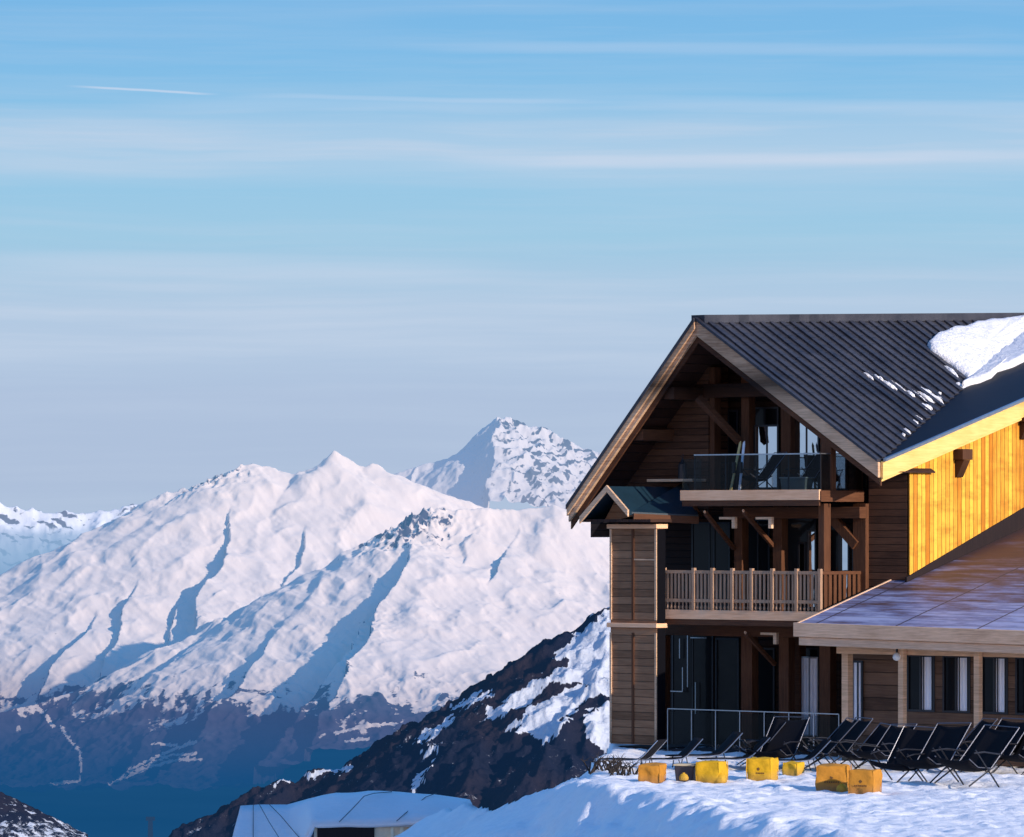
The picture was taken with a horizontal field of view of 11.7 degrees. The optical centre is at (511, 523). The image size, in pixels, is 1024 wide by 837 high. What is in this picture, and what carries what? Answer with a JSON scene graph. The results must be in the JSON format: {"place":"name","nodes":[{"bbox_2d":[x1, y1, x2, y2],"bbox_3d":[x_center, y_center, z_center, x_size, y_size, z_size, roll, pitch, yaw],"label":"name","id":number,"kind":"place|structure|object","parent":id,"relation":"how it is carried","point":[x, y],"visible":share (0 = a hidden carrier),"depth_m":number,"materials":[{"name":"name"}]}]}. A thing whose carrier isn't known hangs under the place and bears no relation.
{"place":"outdoors","nodes":[
{"label":"outdoors","id":0,"kind":"place"},
{"bbox_2d":[0,792,87,836],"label":"rocky shoulder","id":1,"kind":"object","parent":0,"point":[18,818],"visible":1,"depth_m":1086.67},
{"bbox_2d":[0,503,138,574],"bbox_3d":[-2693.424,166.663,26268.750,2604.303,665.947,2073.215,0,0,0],"label":"distant hills","id":2,"kind":"structure","parent":0,"point":[28,534],"depth_m":26841.02,"materials":[{"name":"white snow"}]},
{"bbox_2d":[146,817,154,836],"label":"lift pylon","id":3,"kind":"object","parent":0,"point":[150,820],"visible":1,"depth_m":2599.38,"materials":[{"name":"blue metal"}]},
{"bbox_2d":[1,746,370,836],"bbox_3d":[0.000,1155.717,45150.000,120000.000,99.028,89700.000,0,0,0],"label":"valley floor","id":4,"kind":"structure","parent":0,"point":[101,812],"depth_m":20663.11,"materials":[{"name":"blue"}]},
{"bbox_2d":[0,451,609,792],"bbox_3d":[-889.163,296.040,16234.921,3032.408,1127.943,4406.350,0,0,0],"label":"snowy mountain","id":5,"kind":"structure","parent":0,"point":[244,626],"depth_m":15711.12,"materials":[{"name":"white snow"}]},
{"bbox_2d":[169,607,610,836],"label":"rocky hillside","id":6,"kind":"structure","parent":0,"point":[534,719],"depth_m":873.83,"materials":[{"name":"black stone"}]},
{"bbox_2d":[395,417,600,509],"bbox_3d":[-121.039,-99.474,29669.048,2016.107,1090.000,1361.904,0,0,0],"label":"distant mountain","id":7,"kind":"structure","parent":0,"point":[498,459],"depth_m":29570.47,"materials":[{"name":"white snow"}]},
{"bbox_2d":[0,0,1023,513],"label":"sky","id":8,"kind":"structure","parent":0,"point":[282,235],"materials":[{"name":"blue"}]},
{"bbox_2d":[679,773,688,780],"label":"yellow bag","id":9,"kind":"object","parent":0,"point":[683,777],"visible":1,"depth_m":107.25,"materials":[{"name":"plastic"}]},
{"bbox_2d":[394,743,1023,836],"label":"snow ground","id":10,"kind":"structure","parent":0,"point":[599,803],"depth_m":102.53,"materials":[{"name":"white snow"}]},
{"bbox_2d":[233,791,471,836],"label":"hut","id":11,"kind":"object","parent":10,"relation":"on","point":[375,814],"visible":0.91,"depth_m":141.28,"materials":[{"name":"metal"}]},
{"bbox_2d":[317,827,373,836],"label":"window","id":12,"kind":"structure","parent":11,"relation":"in","point":[336,831],"depth_m":139.93,"materials":[{"name":"black glass"}]},
{"bbox_2d":[580,752,625,774],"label":"dry shrub","id":13,"kind":"object","parent":10,"relation":"on","point":[596,764],"visible":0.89,"depth_m":111.02,"materials":[{"name":"brown plant"}]},
{"bbox_2d":[604,759,645,775],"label":"dry shrub","id":14,"kind":"object","parent":10,"relation":"on","point":[611,770],"visible":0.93,"depth_m":109.71,"materials":[{"name":"brown plant"}]},
{"bbox_2d":[600,739,666,765],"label":"sun lounger","id":15,"kind":"object","parent":10,"relation":"on","point":[654,748],"visible":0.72,"depth_m":112.23,"materials":[{"name":"fabric"}]},
{"bbox_2d":[638,762,666,783],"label":"pouf","id":16,"kind":"object","parent":10,"relation":"on","point":[653,772],"visible":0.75,"depth_m":107.36,"materials":[{"name":"orange fabric"}]},
{"bbox_2d":[641,737,702,763],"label":"sun lounger","id":17,"kind":"object","parent":10,"relation":"on","point":[690,747],"visible":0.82,"depth_m":113.36,"materials":[{"name":"fabric"}]},
{"bbox_2d":[673,763,695,781],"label":"storage bin","id":18,"kind":"object","parent":10,"relation":"on","point":[688,769],"visible":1,"depth_m":107.74,"materials":[{"name":"plastic"}]},
{"bbox_2d":[665,731,742,767],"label":"sun lounger","id":19,"kind":"object","parent":10,"relation":"on","point":[727,743],"visible":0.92,"depth_m":113.80,"materials":[{"name":"black fabric"}]},
{"bbox_2d":[695,760,727,783],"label":"pouf","id":20,"kind":"object","parent":10,"relation":"on","point":[709,771],"visible":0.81,"depth_m":107.35,"materials":[{"name":"yellow fabric"}]},
{"bbox_2d":[716,772,726,782],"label":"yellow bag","id":21,"kind":"object","parent":10,"relation":"on","point":[721,778],"visible":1,"depth_m":107.21,"materials":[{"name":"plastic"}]},
{"bbox_2d":[697,736,769,759],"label":"sun lounger","id":22,"kind":"object","parent":10,"relation":"on","point":[760,743],"visible":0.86,"depth_m":113.23,"materials":[{"name":"fabric"}]},
{"bbox_2d":[667,708,839,757],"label":"glass fence","id":23,"kind":"object","parent":10,"relation":"on","point":[740,711],"visible":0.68,"depth_m":121.04,"materials":[{"name":"metal"}]},
{"bbox_2d":[736,722,785,765],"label":"deck chair","id":24,"kind":"object","parent":10,"relation":"on","point":[742,749],"visible":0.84,"depth_m":114.01,"materials":[{"name":"metal"}]},
{"bbox_2d":[746,757,778,780],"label":"pouf","id":25,"kind":"object","parent":10,"relation":"on","point":[761,768],"visible":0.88,"depth_m":108.16,"materials":[{"name":"yellow fabric"}]},
{"bbox_2d":[745,716,809,758],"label":"deck chair","id":26,"kind":"object","parent":10,"relation":"on","point":[784,742],"visible":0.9,"depth_m":113.66,"materials":[{"name":"fabric"}]},
{"bbox_2d":[782,761,804,775],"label":"pouf","id":27,"kind":"object","parent":10,"relation":"on","point":[792,768],"visible":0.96,"depth_m":110.30,"materials":[{"name":"yellow fabric"}]},
{"bbox_2d":[566,313,1023,766],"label":"chalet","id":28,"kind":"object","parent":10,"relation":"on","point":[878,576],"visible":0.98,"depth_m":122.51,"materials":[{"name":"brown wood"},{"name":"dark glass"},{"name":"dark roof tiles"}]},
{"bbox_2d":[678,454,686,478],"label":"lantern","id":29,"kind":"object","parent":28,"relation":"on","point":[682,469],"visible":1,"depth_m":124.19,"materials":[{"name":"metal"}]},
{"bbox_2d":[671,635,713,744],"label":"window","id":30,"kind":"structure","parent":28,"relation":"in","point":[700,650],"depth_m":125.52,"materials":[{"name":"glass"}]},
{"bbox_2d":[691,522,731,609],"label":"window","id":31,"kind":"structure","parent":28,"relation":"in","point":[701,533],"depth_m":125.31,"materials":[{"name":"glass"}]},
{"bbox_2d":[713,522,730,609],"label":"window","id":32,"kind":"structure","parent":28,"relation":"in","point":[721,551],"depth_m":124.79,"materials":[{"name":"glass"}]},
{"bbox_2d":[715,638,739,745],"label":"window","id":33,"kind":"structure","parent":28,"relation":"in","point":[727,650],"depth_m":124.76,"materials":[{"name":"glass"}]},
{"bbox_2d":[728,410,738,489],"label":"window","id":34,"kind":"structure","parent":28,"relation":"in","point":[733,415],"depth_m":124.64,"materials":[{"name":"glass"}]},
{"bbox_2d":[729,441,740,489],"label":"ski","id":35,"kind":"object","parent":28,"relation":"on","point":[734,465],"visible":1,"depth_m":122.06,"materials":[{"name":"metal"}]},
{"bbox_2d":[738,441,744,489],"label":"ski","id":36,"kind":"object","parent":28,"relation":"on","point":[741,466],"visible":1,"depth_m":121.91,"materials":[{"name":"metal"}]},
{"bbox_2d":[748,519,769,609],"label":"window","id":37,"kind":"structure","parent":28,"relation":"in","point":[758,548],"depth_m":124.09,"materials":[{"name":"glass"}]},
{"bbox_2d":[738,452,786,489],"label":"deck chair","id":38,"kind":"object","parent":28,"relation":"on","point":[768,470],"visible":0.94,"depth_m":122.05,"materials":[{"name":"fabric"}]},
{"bbox_2d":[754,424,778,488],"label":"window","id":39,"kind":"structure","parent":28,"relation":"in","point":[766,437],"depth_m":123.42,"materials":[{"name":"glass"}]},
{"bbox_2d":[758,648,774,739],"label":"window","id":40,"kind":"structure","parent":28,"relation":"in","point":[766,672],"depth_m":123.94,"materials":[{"name":"glass"}]},
{"bbox_2d":[755,407,778,489],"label":"window","id":41,"kind":"structure","parent":28,"relation":"in","point":[763,415],"depth_m":123.91,"materials":[{"name":"glass"}]},
{"bbox_2d":[779,477,814,489],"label":"planter box","id":42,"kind":"object","parent":28,"relation":"on","point":[800,483],"visible":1,"depth_m":120.51,"materials":[{"name":"grey plastic"}]},
{"bbox_2d":[783,452,819,488],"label":"deck chair","id":43,"kind":"object","parent":28,"relation":"on","point":[813,469],"visible":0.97,"depth_m":121.24,"materials":[{"name":"fabric"}]},
{"bbox_2d":[797,542,806,608],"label":"window","id":44,"kind":"structure","parent":28,"relation":"in","point":[801,546],"depth_m":122.67,"materials":[{"name":"glass"}]},
{"bbox_2d":[788,518,816,610],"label":"window","id":45,"kind":"structure","parent":28,"relation":"in","point":[797,527],"depth_m":123.30,"materials":[{"name":"glass"}]},
{"bbox_2d":[795,419,819,489],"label":"window","id":46,"kind":"structure","parent":28,"relation":"in","point":[806,441],"depth_m":122.64,"materials":[{"name":"glass"}]},
{"bbox_2d":[801,656,818,736],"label":"window","id":47,"kind":"structure","parent":28,"relation":"in","point":[809,665],"depth_m":122.49,"materials":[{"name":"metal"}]},
{"bbox_2d":[807,530,816,608],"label":"window","id":48,"kind":"structure","parent":28,"relation":"in","point":[811,534],"depth_m":122.46,"materials":[{"name":"glass"}]},
{"bbox_2d":[806,648,818,747],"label":"window","id":49,"kind":"structure","parent":28,"relation":"in","point":[810,652],"depth_m":122.97,"materials":[{"name":"glass"}]},
{"bbox_2d":[831,526,839,605],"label":"window","id":50,"kind":"structure","parent":28,"relation":"in","point":[835,537],"depth_m":122.46,"materials":[{"name":"glass"}]},
{"bbox_2d":[836,451,847,489],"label":"window","id":51,"kind":"structure","parent":28,"relation":"in","point":[841,462],"depth_m":121.87,"materials":[{"name":"glass"}]},
{"bbox_2d":[840,536,849,601],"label":"window","id":52,"kind":"structure","parent":28,"relation":"in","point":[844,547],"depth_m":121.81,"materials":[{"name":"glass"}]},
{"bbox_2d":[853,660,862,720],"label":"window","id":53,"kind":"structure","parent":28,"relation":"in","point":[857,665],"depth_m":118.00,"materials":[{"name":"glass"}]},
{"bbox_2d":[863,472,868,489],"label":"window","id":54,"kind":"structure","parent":28,"relation":"in","point":[865,478],"depth_m":121.84,"materials":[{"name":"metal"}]},
{"bbox_2d":[863,366,965,435],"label":"snow remains","id":55,"kind":"object","parent":28,"relation":"on","point":[888,383],"visible":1,"depth_m":123.98,"materials":[{"name":"white snow"}]},
{"bbox_2d":[907,655,934,711],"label":"window","id":56,"kind":"structure","parent":28,"relation":"in","point":[920,668],"depth_m":116.80,"materials":[{"name":"glass"}]},
{"bbox_2d":[942,656,970,712],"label":"window","id":57,"kind":"structure","parent":28,"relation":"in","point":[956,670],"depth_m":116.09,"materials":[{"name":"glass"}]},
{"bbox_2d":[927,315,1023,386],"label":"roof snow","id":58,"kind":"structure","parent":28,"relation":"on","point":[977,352],"depth_m":128.20,"materials":[{"name":"white snow"}]},
{"bbox_2d":[983,657,1007,714],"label":"window","id":59,"kind":"structure","parent":28,"relation":"in","point":[995,669],"depth_m":115.35,"materials":[{"name":"glass"}]},
{"bbox_2d":[1015,657,1023,714],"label":"window","id":60,"kind":"structure","parent":28,"relation":"in","point":[1019,662],"depth_m":114.93,"materials":[{"name":"glass"}]},
{"bbox_2d":[778,739,830,770],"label":"sun lounger","id":61,"kind":"object","parent":10,"relation":"on","point":[819,748],"visible":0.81,"depth_m":112.40,"materials":[{"name":"fabric"}]},
{"bbox_2d":[797,717,858,768],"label":"deck chair","id":62,"kind":"object","parent":10,"relation":"on","point":[843,730],"visible":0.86,"depth_m":113.42,"materials":[{"name":"fabric"}]},
{"bbox_2d":[815,763,851,791],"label":"pouf","id":63,"kind":"object","parent":10,"relation":"on","point":[831,776],"visible":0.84,"depth_m":104.54,"materials":[{"name":"orange fabric"}]},
{"bbox_2d":[808,717,872,767],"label":"deck chair","id":64,"kind":"object","parent":10,"relation":"on","point":[856,732],"visible":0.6,"depth_m":114.40,"materials":[{"name":"fabric"}]},
{"bbox_2d":[848,769,882,793],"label":"pouf","id":65,"kind":"object","parent":10,"relation":"on","point":[861,781],"visible":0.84,"depth_m":103.42,"materials":[{"name":"orange fabric"}]},
{"bbox_2d":[833,723,897,768],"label":"deck chair","id":66,"kind":"object","parent":10,"relation":"on","point":[876,736],"visible":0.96,"depth_m":112.73,"materials":[{"name":"fabric"}]},
{"bbox_2d":[852,724,916,771],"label":"deck chair","id":67,"kind":"object","parent":10,"relation":"on","point":[889,739],"visible":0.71,"depth_m":111.89,"materials":[{"name":"fabric"}]},
{"bbox_2d":[869,725,934,781],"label":"deck chair","id":68,"kind":"object","parent":10,"relation":"on","point":[908,738],"visible":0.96,"depth_m":108.05,"materials":[{"name":"fabric"}]},
{"bbox_2d":[894,722,971,782],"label":"deck chair","id":69,"kind":"object","parent":10,"relation":"on","point":[942,737],"visible":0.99,"depth_m":107.18,"materials":[{"name":"fabric"}]},
{"bbox_2d":[926,718,997,770],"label":"deck chair","id":70,"kind":"object","parent":10,"relation":"on","point":[971,737],"visible":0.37,"depth_m":112.85,"materials":[{"name":"fabric"}]},
{"bbox_2d":[934,724,1018,786],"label":"deck chair","id":71,"kind":"object","parent":10,"relation":"on","point":[987,749],"visible":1,"depth_m":105.94,"materials":[{"name":"black fabric"}]},
{"bbox_2d":[959,718,1023,773],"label":"deck chair","id":72,"kind":"object","parent":10,"relation":"on","point":[1014,742],"visible":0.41,"depth_m":111.69,"materials":[{"name":"fabric"}]},
{"bbox_2d":[993,735,1023,774],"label":"deck chair","id":73,"kind":"object","parent":10,"relation":"on","point":[1017,755],"visible":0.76,"depth_m":111.07,"materials":[{"name":"fabric"}]},
{"bbox_2d":[836,783,847,791],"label":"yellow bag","id":74,"kind":"object","parent":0,"point":[841,787],"visible":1,"depth_m":104.06,"materials":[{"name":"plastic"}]}
]}

